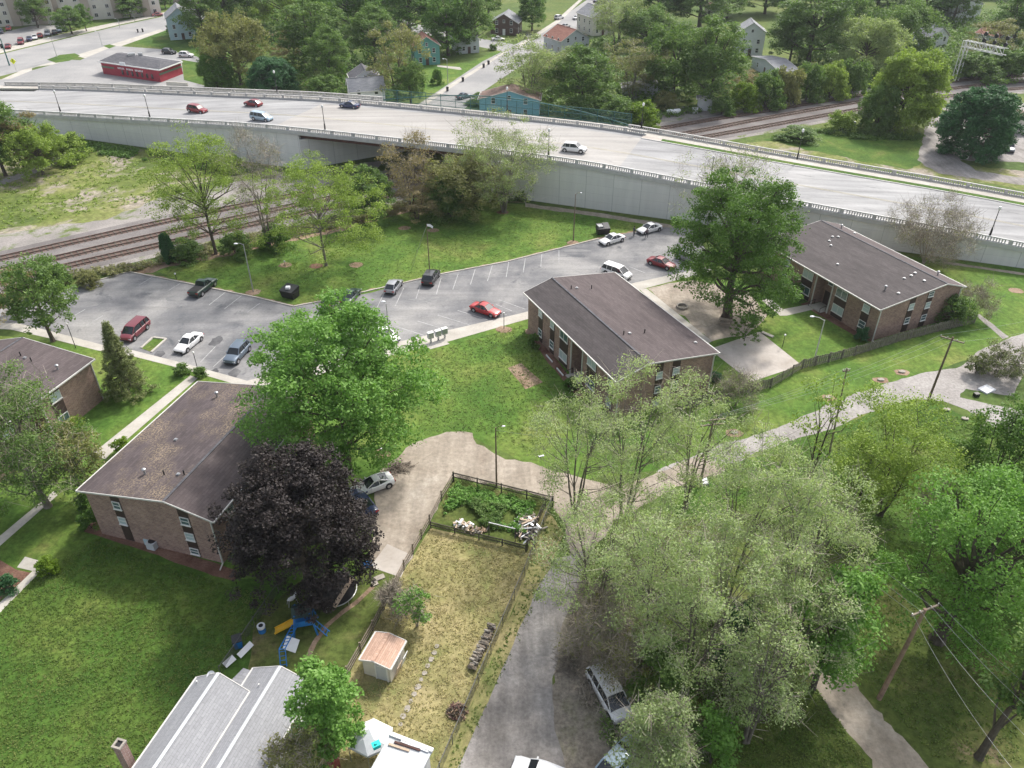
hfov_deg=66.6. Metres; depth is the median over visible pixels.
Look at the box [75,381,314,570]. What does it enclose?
apartment building
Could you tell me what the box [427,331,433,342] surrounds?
mailbox cluster
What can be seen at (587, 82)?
broadleaf tree
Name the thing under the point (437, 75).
shrub
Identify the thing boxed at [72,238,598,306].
lot kerb
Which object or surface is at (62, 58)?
verge island
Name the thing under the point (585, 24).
house
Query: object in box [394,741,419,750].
plank
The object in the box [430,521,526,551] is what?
garden fence
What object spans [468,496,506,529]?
garden weeds
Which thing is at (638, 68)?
broadleaf tree
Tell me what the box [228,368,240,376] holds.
oil stain
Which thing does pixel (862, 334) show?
clipped shrub
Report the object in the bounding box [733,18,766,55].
house
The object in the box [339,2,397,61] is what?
broadleaf tree
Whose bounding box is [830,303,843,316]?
window
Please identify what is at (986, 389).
white tarp
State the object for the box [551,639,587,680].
branch pile
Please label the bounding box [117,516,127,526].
window
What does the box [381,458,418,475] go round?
brush pile
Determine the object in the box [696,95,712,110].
equipment hut
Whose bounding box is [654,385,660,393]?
window
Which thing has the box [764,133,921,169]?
field grass
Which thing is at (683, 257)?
parked car
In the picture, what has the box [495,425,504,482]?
street lamp
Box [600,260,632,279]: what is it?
parked car
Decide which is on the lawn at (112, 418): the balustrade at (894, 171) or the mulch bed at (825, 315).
the mulch bed at (825, 315)
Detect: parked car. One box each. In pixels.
[4,43,11,48]
[16,37,24,44]
[25,36,31,41]
[44,29,50,35]
[119,315,150,341]
[151,12,162,16]
[161,48,176,54]
[173,332,203,353]
[178,51,193,57]
[187,277,217,296]
[222,339,250,364]
[340,288,361,304]
[349,489,378,517]
[350,471,395,494]
[373,325,400,341]
[384,279,402,294]
[421,269,439,285]
[469,301,501,317]
[491,36,504,40]
[510,756,563,767]
[554,14,563,19]
[598,232,625,245]
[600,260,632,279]
[636,222,662,234]
[646,255,676,270]
[675,248,694,261]
[1007,143,1015,152]
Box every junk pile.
[453,518,473,529]
[466,526,487,533]
[512,508,547,543]
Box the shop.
[98,52,182,81]
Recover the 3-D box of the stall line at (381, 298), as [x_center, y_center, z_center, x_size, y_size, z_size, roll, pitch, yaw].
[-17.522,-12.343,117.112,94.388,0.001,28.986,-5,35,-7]
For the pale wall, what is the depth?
223.61 m
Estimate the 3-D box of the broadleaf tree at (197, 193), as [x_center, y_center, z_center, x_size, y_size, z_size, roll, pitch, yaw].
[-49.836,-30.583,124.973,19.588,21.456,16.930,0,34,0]
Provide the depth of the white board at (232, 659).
64.84 m
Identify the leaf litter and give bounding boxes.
[552,581,644,767]
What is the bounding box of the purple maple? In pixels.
[206,438,383,623]
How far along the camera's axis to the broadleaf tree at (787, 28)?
242.67 m
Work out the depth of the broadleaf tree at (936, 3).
298.59 m
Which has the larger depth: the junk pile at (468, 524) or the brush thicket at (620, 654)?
the junk pile at (468, 524)
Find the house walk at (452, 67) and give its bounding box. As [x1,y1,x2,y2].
[437,65,460,69]
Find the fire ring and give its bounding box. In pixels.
[676,303,687,309]
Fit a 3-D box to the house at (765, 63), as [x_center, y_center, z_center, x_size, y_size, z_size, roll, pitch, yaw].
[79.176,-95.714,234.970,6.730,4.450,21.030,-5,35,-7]
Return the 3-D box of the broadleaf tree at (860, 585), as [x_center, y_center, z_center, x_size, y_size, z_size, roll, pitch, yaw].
[24.195,19.144,58.904,7.133,14.050,6.799,29,44,35]
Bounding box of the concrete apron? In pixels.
[373,544,410,576]
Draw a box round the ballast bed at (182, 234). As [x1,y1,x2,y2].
[0,73,1023,289]
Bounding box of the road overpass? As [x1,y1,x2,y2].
[1,90,1023,267]
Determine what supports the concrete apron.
on the dirt lot at (405, 503)
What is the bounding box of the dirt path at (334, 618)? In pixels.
[304,586,374,659]
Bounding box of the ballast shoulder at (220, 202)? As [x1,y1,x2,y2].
[0,73,1023,293]
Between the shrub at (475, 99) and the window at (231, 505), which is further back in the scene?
the shrub at (475, 99)
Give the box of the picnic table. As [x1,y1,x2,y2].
[718,317,732,326]
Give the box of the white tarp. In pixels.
[977,384,995,394]
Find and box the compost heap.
[445,700,468,719]
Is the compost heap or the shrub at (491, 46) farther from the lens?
the shrub at (491, 46)
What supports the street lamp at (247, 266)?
on the bare patch at (251, 292)
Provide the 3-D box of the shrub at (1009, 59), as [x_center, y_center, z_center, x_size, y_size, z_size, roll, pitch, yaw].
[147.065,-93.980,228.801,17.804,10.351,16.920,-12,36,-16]
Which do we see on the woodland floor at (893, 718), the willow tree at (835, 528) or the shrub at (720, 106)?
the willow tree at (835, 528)
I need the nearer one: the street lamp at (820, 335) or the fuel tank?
the street lamp at (820, 335)
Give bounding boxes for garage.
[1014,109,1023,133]
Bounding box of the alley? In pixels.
[458,549,586,767]
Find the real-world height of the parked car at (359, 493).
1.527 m
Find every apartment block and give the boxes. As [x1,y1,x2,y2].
[0,0,54,26]
[50,0,160,21]
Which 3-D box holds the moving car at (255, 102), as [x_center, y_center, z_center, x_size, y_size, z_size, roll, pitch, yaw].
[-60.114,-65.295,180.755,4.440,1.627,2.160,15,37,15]
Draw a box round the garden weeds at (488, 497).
[442,480,536,532]
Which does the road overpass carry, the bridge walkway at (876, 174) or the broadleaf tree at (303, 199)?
the bridge walkway at (876, 174)
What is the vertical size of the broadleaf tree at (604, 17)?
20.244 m
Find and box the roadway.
[0,91,1023,245]
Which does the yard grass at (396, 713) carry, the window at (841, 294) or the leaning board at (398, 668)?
the leaning board at (398, 668)
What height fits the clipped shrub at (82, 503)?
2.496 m
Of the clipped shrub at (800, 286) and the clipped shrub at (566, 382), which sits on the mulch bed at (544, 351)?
the clipped shrub at (566, 382)
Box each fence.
[218,569,290,672]
[345,471,452,674]
[382,89,631,125]
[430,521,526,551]
[437,497,551,767]
[453,471,553,506]
[526,498,545,550]
[680,315,975,409]
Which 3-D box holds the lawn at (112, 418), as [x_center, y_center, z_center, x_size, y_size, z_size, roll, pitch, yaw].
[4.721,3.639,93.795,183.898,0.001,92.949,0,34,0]
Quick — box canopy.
[348,718,393,767]
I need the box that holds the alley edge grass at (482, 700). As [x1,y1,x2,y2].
[442,511,563,767]
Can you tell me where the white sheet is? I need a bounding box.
[283,636,299,652]
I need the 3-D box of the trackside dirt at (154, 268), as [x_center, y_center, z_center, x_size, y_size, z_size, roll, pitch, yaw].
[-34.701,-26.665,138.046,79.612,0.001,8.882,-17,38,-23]
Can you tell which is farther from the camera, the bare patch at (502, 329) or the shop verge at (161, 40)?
the shop verge at (161, 40)
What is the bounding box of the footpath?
[0,150,81,183]
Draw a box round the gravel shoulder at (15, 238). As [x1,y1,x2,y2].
[0,160,383,248]
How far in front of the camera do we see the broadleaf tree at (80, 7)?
289.50 m
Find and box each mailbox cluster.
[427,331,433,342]
[434,328,441,340]
[441,326,447,337]
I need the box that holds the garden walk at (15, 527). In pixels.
[0,491,56,544]
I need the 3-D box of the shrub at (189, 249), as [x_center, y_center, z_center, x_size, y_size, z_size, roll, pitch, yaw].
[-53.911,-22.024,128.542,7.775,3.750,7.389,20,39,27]
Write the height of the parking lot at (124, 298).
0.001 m
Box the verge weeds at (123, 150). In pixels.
[65,137,255,175]
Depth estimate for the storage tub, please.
55.61 m
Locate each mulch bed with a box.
[84,522,236,579]
[535,340,584,399]
[801,302,870,340]
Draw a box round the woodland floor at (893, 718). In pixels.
[554,511,1023,767]
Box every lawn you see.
[0,256,1023,595]
[0,495,287,767]
[156,202,642,304]
[417,50,501,99]
[664,401,1023,670]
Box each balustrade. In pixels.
[4,82,382,100]
[10,109,1023,247]
[37,85,646,134]
[628,124,1023,197]
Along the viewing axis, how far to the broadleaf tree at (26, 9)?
293.26 m
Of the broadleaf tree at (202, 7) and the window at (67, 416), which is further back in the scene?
the broadleaf tree at (202, 7)
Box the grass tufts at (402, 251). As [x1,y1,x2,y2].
[171,207,637,300]
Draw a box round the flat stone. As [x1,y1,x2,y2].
[373,574,384,580]
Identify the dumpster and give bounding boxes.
[279,283,298,299]
[595,222,610,234]
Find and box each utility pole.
[699,417,725,485]
[829,368,849,452]
[876,603,938,700]
[927,334,964,400]
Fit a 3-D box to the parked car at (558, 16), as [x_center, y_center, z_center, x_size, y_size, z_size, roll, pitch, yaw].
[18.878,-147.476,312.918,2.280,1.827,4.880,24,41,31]
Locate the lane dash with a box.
[27,98,1020,237]
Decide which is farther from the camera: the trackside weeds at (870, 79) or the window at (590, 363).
the trackside weeds at (870, 79)
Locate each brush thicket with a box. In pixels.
[546,581,636,687]
[581,608,668,703]
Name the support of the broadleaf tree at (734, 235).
on the court at (703, 317)
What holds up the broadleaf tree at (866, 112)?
on the ground at (748, 12)
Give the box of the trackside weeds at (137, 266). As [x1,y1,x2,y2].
[58,197,475,284]
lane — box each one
[658,333,1023,471]
[774,601,928,767]
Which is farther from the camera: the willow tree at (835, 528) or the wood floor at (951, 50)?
the wood floor at (951, 50)
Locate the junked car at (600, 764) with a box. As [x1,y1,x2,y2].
[595,735,638,767]
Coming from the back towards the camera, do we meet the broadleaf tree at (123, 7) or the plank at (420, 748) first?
the broadleaf tree at (123, 7)
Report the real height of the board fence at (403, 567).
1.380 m
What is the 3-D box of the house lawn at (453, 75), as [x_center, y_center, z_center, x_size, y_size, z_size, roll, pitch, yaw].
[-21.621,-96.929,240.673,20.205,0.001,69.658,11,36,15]
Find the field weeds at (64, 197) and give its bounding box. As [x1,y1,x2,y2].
[0,155,220,228]
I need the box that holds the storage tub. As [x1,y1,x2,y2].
[371,739,380,749]
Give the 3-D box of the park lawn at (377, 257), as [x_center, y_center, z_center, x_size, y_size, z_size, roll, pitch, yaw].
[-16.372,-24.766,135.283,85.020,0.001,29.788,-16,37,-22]
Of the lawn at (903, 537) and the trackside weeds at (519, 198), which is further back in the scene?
the trackside weeds at (519, 198)
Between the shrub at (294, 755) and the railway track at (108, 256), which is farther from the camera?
the railway track at (108, 256)
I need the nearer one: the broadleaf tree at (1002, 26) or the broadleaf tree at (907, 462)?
the broadleaf tree at (907, 462)
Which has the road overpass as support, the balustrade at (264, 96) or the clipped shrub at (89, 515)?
the balustrade at (264, 96)
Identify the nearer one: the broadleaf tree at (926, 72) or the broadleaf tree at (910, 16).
the broadleaf tree at (926, 72)
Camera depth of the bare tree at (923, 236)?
123.26 m
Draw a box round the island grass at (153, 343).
[142,338,163,350]
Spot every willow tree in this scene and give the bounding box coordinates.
[437,97,560,212]
[524,482,662,649]
[526,363,649,515]
[556,343,705,525]
[576,472,740,663]
[622,502,801,729]
[631,363,758,508]
[667,409,839,603]
[722,595,821,744]
[723,527,874,701]
[728,440,892,632]
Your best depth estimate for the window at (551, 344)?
104.19 m
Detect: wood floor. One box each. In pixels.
[191,0,481,101]
[526,25,753,116]
[792,8,1023,74]
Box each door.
[374,664,388,682]
[822,290,830,305]
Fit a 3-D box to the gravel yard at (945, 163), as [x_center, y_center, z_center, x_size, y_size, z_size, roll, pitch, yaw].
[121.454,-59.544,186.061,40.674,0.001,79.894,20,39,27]
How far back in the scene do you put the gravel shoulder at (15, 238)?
144.85 m
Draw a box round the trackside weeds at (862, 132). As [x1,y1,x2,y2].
[771,127,925,140]
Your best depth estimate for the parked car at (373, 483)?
82.20 m
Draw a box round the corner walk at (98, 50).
[3,29,162,78]
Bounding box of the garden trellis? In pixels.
[488,522,515,541]
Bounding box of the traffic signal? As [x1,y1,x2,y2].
[0,38,9,65]
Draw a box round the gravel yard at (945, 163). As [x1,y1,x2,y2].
[918,103,1023,184]
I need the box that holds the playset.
[274,602,329,666]
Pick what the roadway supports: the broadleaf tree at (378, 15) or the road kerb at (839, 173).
the road kerb at (839, 173)
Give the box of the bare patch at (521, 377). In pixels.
[508,363,541,388]
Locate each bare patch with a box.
[245,289,260,294]
[278,262,291,266]
[309,263,322,268]
[349,262,362,267]
[398,226,410,229]
[427,228,438,231]
[495,326,511,332]
[508,363,541,388]
[567,240,578,243]
[726,429,743,436]
[872,377,888,382]
[894,369,909,374]
[1008,288,1023,292]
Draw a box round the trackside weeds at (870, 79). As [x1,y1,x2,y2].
[645,61,1017,118]
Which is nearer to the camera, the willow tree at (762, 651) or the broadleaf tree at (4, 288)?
the willow tree at (762, 651)
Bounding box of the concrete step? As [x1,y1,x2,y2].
[761,331,773,337]
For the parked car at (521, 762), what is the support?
on the alley
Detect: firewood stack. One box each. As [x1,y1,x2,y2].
[467,644,485,669]
[478,622,495,648]
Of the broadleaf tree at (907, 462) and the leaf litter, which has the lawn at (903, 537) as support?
the broadleaf tree at (907, 462)
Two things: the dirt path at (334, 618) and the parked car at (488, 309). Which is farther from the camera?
the parked car at (488, 309)
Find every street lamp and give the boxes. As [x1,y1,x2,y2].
[234,243,253,291]
[412,224,432,268]
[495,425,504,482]
[573,192,581,240]
[810,316,824,359]
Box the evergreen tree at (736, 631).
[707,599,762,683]
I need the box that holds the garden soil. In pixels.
[431,480,542,548]
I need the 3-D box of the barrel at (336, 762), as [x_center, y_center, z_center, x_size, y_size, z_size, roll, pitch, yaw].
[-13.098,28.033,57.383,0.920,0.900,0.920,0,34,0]
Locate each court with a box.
[648,280,766,340]
[762,299,812,315]
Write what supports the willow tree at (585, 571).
on the woodland floor at (893, 718)
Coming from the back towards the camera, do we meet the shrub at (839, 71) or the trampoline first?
the shrub at (839, 71)
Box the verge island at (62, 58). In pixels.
[47,53,79,62]
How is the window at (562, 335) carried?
in the apartment building at (582, 323)
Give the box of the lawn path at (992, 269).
[947,262,1023,274]
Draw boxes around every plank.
[333,578,352,607]
[388,743,409,751]
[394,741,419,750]
[400,740,428,752]
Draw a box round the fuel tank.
[666,109,680,114]
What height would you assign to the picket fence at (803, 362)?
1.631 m
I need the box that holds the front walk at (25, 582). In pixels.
[0,571,37,611]
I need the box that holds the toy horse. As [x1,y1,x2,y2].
[287,591,298,607]
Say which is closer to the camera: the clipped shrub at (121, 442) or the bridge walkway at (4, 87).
the clipped shrub at (121, 442)
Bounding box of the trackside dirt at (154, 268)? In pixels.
[115,199,523,274]
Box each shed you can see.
[358,631,406,682]
[621,80,673,98]
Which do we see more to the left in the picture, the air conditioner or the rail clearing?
the air conditioner
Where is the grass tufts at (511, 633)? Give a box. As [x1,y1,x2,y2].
[449,509,562,767]
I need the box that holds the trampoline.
[310,573,356,611]
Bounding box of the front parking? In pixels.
[0,25,66,48]
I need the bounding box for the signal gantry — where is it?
[951,32,1009,80]
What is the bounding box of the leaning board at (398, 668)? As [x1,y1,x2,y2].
[395,660,401,676]
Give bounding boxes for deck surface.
[273,104,640,168]
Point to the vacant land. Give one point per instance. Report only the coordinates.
(98, 212)
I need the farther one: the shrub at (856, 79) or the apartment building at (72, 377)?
the shrub at (856, 79)
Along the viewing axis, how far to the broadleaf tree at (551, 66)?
218.72 m
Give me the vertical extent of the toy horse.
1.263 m
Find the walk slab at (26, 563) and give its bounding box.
[18,557,37,570]
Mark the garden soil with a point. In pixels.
(466, 512)
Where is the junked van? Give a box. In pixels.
[585,661,631,723]
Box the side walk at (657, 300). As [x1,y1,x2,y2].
[640,288,710,342]
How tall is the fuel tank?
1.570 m
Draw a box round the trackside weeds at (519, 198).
[403,177,528,204]
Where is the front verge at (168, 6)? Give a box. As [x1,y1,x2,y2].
[99,1,190,24]
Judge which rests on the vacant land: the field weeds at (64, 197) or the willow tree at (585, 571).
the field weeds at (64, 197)
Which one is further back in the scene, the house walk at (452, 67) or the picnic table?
the house walk at (452, 67)
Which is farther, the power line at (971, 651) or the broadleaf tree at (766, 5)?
the broadleaf tree at (766, 5)
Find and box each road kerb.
[37,90,642,137]
[641,138,1023,206]
[642,136,661,140]
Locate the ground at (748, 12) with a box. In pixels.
[0,0,1023,767]
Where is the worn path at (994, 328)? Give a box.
[977,314,1007,338]
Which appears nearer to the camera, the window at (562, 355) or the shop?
the window at (562, 355)
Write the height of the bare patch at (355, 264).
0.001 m
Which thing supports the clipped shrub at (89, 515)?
on the mulch bed at (205, 566)
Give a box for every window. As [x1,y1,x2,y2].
[50,389,62,404]
[58,411,69,423]
[111,501,122,510]
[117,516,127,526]
[179,517,190,527]
[184,532,195,542]
[189,547,200,556]
[226,504,235,515]
[537,327,541,338]
[538,309,542,318]
[549,320,553,330]
[549,339,553,349]
[558,348,566,364]
[559,330,567,344]
[585,375,594,392]
[586,356,595,371]
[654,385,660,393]
[656,371,662,379]
[672,366,679,375]
[800,284,809,296]
[802,268,813,281]
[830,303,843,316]
[835,287,847,301]
[857,319,865,327]
[861,303,869,314]
[903,317,910,324]
[907,303,914,310]
[919,314,926,321]
[924,301,931,308]
[928,291,934,297]
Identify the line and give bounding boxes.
[9,101,1023,225]
[77,254,677,366]
[732,337,945,412]
[912,613,1011,767]
[920,610,1006,716]
[931,606,1018,698]
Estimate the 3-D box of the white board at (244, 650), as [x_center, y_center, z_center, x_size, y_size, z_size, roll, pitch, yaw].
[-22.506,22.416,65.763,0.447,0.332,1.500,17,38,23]
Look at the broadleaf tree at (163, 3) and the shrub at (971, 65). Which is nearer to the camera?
the shrub at (971, 65)
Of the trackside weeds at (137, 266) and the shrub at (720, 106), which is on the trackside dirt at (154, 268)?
the trackside weeds at (137, 266)
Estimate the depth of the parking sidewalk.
109.22 m
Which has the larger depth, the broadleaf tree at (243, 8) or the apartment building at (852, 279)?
the broadleaf tree at (243, 8)
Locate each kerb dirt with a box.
[132,271,189,282]
[507,238,595,260]
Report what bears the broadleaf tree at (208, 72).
on the ground at (748, 12)
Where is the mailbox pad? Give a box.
[427,341,448,348]
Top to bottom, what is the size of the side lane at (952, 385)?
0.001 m
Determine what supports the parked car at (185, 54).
on the shop lot at (89, 69)
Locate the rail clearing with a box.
[632,106,729,126]
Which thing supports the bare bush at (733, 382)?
on the lawn at (112, 418)
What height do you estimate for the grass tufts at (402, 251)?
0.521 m
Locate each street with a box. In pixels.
[0,8,217,75]
[392,19,554,53]
[418,0,612,108]
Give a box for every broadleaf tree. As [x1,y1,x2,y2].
[0,100,48,167]
[0,101,37,176]
[0,121,73,178]
[0,251,79,342]
[0,267,40,323]
[0,351,97,516]
[13,0,53,27]
[25,416,111,493]
[50,5,85,33]
[75,3,92,30]
[114,0,146,17]
[132,119,264,254]
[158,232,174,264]
[159,0,172,8]
[170,0,223,41]
[188,8,272,84]
[193,0,258,22]
[195,52,239,90]
[220,0,270,24]
[230,285,452,474]
[244,55,300,92]
[246,0,315,28]
[249,149,392,268]
[268,0,348,69]
[269,31,308,63]
[282,652,366,767]
[300,23,351,75]
[311,0,381,29]
[321,184,361,212]
[336,163,396,222]
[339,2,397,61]
[360,16,435,101]
[371,0,439,36]
[371,124,440,211]
[385,61,429,103]
[387,181,443,223]
[390,580,439,626]
[419,149,514,221]
[420,0,476,55]
[441,0,496,44]
[470,0,502,16]
[492,29,574,95]
[516,0,547,30]
[537,52,578,83]
[538,42,618,106]
[587,0,648,50]
[603,37,674,99]
[604,678,710,767]
[614,2,678,50]
[623,0,693,17]
[634,18,720,92]
[662,164,810,325]
[669,140,786,230]
[670,0,740,27]
[672,14,751,100]
[721,0,747,17]
[724,67,761,89]
[735,0,790,13]
[763,9,823,61]
[769,0,856,64]
[784,371,869,478]
[785,563,894,693]
[818,0,875,30]
[821,426,900,531]
[826,13,917,73]
[839,380,987,516]
[846,0,902,14]
[857,80,901,133]
[863,46,956,137]
[867,0,948,55]
[868,460,1023,675]
[888,0,959,14]
[931,0,983,23]
[932,84,1023,164]
[943,391,1023,533]
[952,454,1023,593]
[960,15,1023,52]
[973,617,1023,761]
[986,0,1023,44]
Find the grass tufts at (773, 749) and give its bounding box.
[691,647,870,767]
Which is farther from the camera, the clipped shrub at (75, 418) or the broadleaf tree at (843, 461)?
the clipped shrub at (75, 418)
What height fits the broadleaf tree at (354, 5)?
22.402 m
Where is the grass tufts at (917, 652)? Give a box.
[712,405,1020,764]
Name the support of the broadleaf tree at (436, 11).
on the ground at (748, 12)
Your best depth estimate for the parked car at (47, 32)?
284.56 m
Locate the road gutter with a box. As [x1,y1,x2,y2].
[258,126,1020,245]
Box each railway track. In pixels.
[0,75,1023,260]
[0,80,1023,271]
[0,87,1023,284]
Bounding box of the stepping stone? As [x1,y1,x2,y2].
[404,705,410,711]
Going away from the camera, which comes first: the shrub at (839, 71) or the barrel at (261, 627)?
the barrel at (261, 627)
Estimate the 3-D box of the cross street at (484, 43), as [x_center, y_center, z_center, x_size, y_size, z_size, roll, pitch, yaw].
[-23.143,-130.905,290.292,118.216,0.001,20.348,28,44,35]
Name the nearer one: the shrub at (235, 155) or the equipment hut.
the shrub at (235, 155)
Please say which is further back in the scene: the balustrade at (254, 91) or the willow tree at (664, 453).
the balustrade at (254, 91)
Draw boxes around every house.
[111,665,309,767]
[163,2,195,39]
[345,76,385,99]
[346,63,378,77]
[371,731,433,767]
[410,31,440,64]
[451,33,480,53]
[477,83,541,115]
[491,9,521,35]
[542,24,590,53]
[576,3,613,35]
[705,1,726,17]
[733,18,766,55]
[751,55,797,73]
[912,24,950,51]
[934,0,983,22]
[974,26,1017,46]
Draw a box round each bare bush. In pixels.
[369,573,411,628]
[712,362,768,416]
[959,275,1005,321]
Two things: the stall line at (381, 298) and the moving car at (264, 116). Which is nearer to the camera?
the stall line at (381, 298)
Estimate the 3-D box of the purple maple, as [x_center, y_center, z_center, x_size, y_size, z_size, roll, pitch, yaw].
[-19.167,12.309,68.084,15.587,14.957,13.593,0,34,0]
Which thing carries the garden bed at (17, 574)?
on the back lawn at (53, 531)
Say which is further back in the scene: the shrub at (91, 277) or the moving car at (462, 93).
the moving car at (462, 93)
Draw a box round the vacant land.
[0,143,287,234]
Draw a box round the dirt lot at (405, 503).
[369,431,723,569]
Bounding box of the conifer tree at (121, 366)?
[97,320,160,404]
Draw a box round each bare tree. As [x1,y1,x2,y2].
[204,117,290,249]
[879,181,994,270]
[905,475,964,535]
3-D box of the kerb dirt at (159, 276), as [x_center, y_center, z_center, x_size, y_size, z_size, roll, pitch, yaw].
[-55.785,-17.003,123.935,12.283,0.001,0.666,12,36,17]
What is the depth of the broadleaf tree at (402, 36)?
202.81 m
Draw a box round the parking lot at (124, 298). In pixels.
[0,227,704,380]
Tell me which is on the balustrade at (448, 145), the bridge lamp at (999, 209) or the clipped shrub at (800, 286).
the bridge lamp at (999, 209)
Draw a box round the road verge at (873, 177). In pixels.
[661,139,1023,204]
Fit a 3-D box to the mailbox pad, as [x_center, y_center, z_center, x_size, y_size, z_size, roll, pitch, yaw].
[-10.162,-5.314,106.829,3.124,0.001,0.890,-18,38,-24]
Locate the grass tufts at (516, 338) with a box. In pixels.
[409,325,562,452]
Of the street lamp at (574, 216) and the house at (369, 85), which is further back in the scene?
the house at (369, 85)
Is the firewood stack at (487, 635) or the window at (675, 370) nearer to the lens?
the firewood stack at (487, 635)
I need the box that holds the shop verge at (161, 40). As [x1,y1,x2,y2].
[132,30,213,84]
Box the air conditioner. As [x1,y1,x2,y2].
[143,539,157,550]
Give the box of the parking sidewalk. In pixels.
[0,267,710,384]
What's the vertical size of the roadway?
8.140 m
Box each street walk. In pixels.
[0,3,196,52]
[426,49,508,101]
[515,0,581,47]
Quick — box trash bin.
[231,633,242,649]
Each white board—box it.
[222,655,235,667]
[237,641,252,657]
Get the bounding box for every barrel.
[256,622,265,633]
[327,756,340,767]
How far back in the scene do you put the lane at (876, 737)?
60.21 m
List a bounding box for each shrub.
[0,572,19,597]
[33,554,60,576]
[41,262,73,291]
[50,131,93,166]
[59,414,85,435]
[73,269,104,290]
[73,493,91,513]
[75,509,99,532]
[108,436,127,452]
[158,236,210,267]
[172,362,192,375]
[192,366,208,377]
[204,153,242,173]
[216,230,253,261]
[253,222,297,254]
[256,719,347,767]
[305,74,343,95]
[420,177,467,225]
[429,68,444,84]
[464,92,479,104]
[487,44,497,50]
[527,333,540,348]
[560,94,605,122]
[561,376,578,390]
[579,92,641,127]
[624,99,661,129]
[653,90,680,109]
[686,699,744,767]
[707,94,736,116]
[711,370,723,382]
[729,80,762,112]
[729,311,761,345]
[747,67,787,110]
[762,64,806,106]
[771,124,821,145]
[779,279,804,300]
[795,61,829,103]
[810,59,851,100]
[823,109,859,135]
[832,57,873,97]
[853,327,869,341]
[934,294,980,325]
[946,48,1008,85]
[964,354,993,374]
[972,337,1023,379]
[977,44,1023,83]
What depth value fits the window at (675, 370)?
93.08 m
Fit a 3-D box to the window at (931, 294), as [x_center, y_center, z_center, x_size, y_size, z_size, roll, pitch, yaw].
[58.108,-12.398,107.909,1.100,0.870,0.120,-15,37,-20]
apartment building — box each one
[0,337,103,479]
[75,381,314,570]
[523,272,719,417]
[761,220,966,341]
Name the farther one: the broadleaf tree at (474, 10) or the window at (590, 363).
the broadleaf tree at (474, 10)
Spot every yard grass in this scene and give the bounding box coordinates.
[248,572,397,736]
[319,505,548,767]
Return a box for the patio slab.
[714,332,800,380]
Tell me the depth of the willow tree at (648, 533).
57.32 m
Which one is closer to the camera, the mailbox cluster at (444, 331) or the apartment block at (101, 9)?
the mailbox cluster at (444, 331)
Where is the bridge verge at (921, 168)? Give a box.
[719,141,1023,189]
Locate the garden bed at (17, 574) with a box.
[0,560,29,598]
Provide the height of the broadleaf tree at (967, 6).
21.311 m
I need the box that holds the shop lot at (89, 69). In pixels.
[0,46,204,90]
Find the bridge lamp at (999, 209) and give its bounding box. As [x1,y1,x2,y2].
[989,206,1001,235]
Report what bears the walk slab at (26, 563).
on the back lawn at (53, 531)
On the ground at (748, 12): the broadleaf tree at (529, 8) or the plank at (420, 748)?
the broadleaf tree at (529, 8)
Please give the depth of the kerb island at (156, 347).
107.22 m
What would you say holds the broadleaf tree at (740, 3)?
on the ground at (748, 12)
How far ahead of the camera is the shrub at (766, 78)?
201.18 m
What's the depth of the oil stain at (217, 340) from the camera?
107.67 m
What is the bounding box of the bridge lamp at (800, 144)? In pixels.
[796,129,803,158]
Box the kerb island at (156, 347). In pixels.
[140,336,166,352]
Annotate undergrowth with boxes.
[561,577,634,712]
[590,572,799,767]
[622,634,702,724]
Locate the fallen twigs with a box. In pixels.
[572,641,631,716]
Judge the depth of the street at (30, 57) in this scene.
271.12 m
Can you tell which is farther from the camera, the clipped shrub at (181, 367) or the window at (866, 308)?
the window at (866, 308)
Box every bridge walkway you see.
[0,85,630,130]
[643,132,1023,202]
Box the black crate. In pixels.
[973,392,979,396]
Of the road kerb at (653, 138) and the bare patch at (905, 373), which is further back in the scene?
the road kerb at (653, 138)
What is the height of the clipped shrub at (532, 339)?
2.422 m
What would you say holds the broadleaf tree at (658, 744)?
on the woodland floor at (893, 718)
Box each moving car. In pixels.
[186,103,207,113]
[243,98,262,106]
[249,110,273,121]
[339,100,360,108]
[456,92,470,99]
[561,141,586,153]
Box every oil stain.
[71,301,101,307]
[152,351,164,361]
[166,295,186,301]
[208,336,222,345]
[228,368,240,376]
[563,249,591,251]
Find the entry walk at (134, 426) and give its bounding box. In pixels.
[96,375,196,458]
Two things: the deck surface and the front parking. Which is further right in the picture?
the deck surface
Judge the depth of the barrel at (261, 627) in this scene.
67.26 m
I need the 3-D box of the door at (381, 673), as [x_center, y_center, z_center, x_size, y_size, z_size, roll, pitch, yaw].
[-10.580,23.465,63.214,1.130,1.850,0.090,11,36,16]

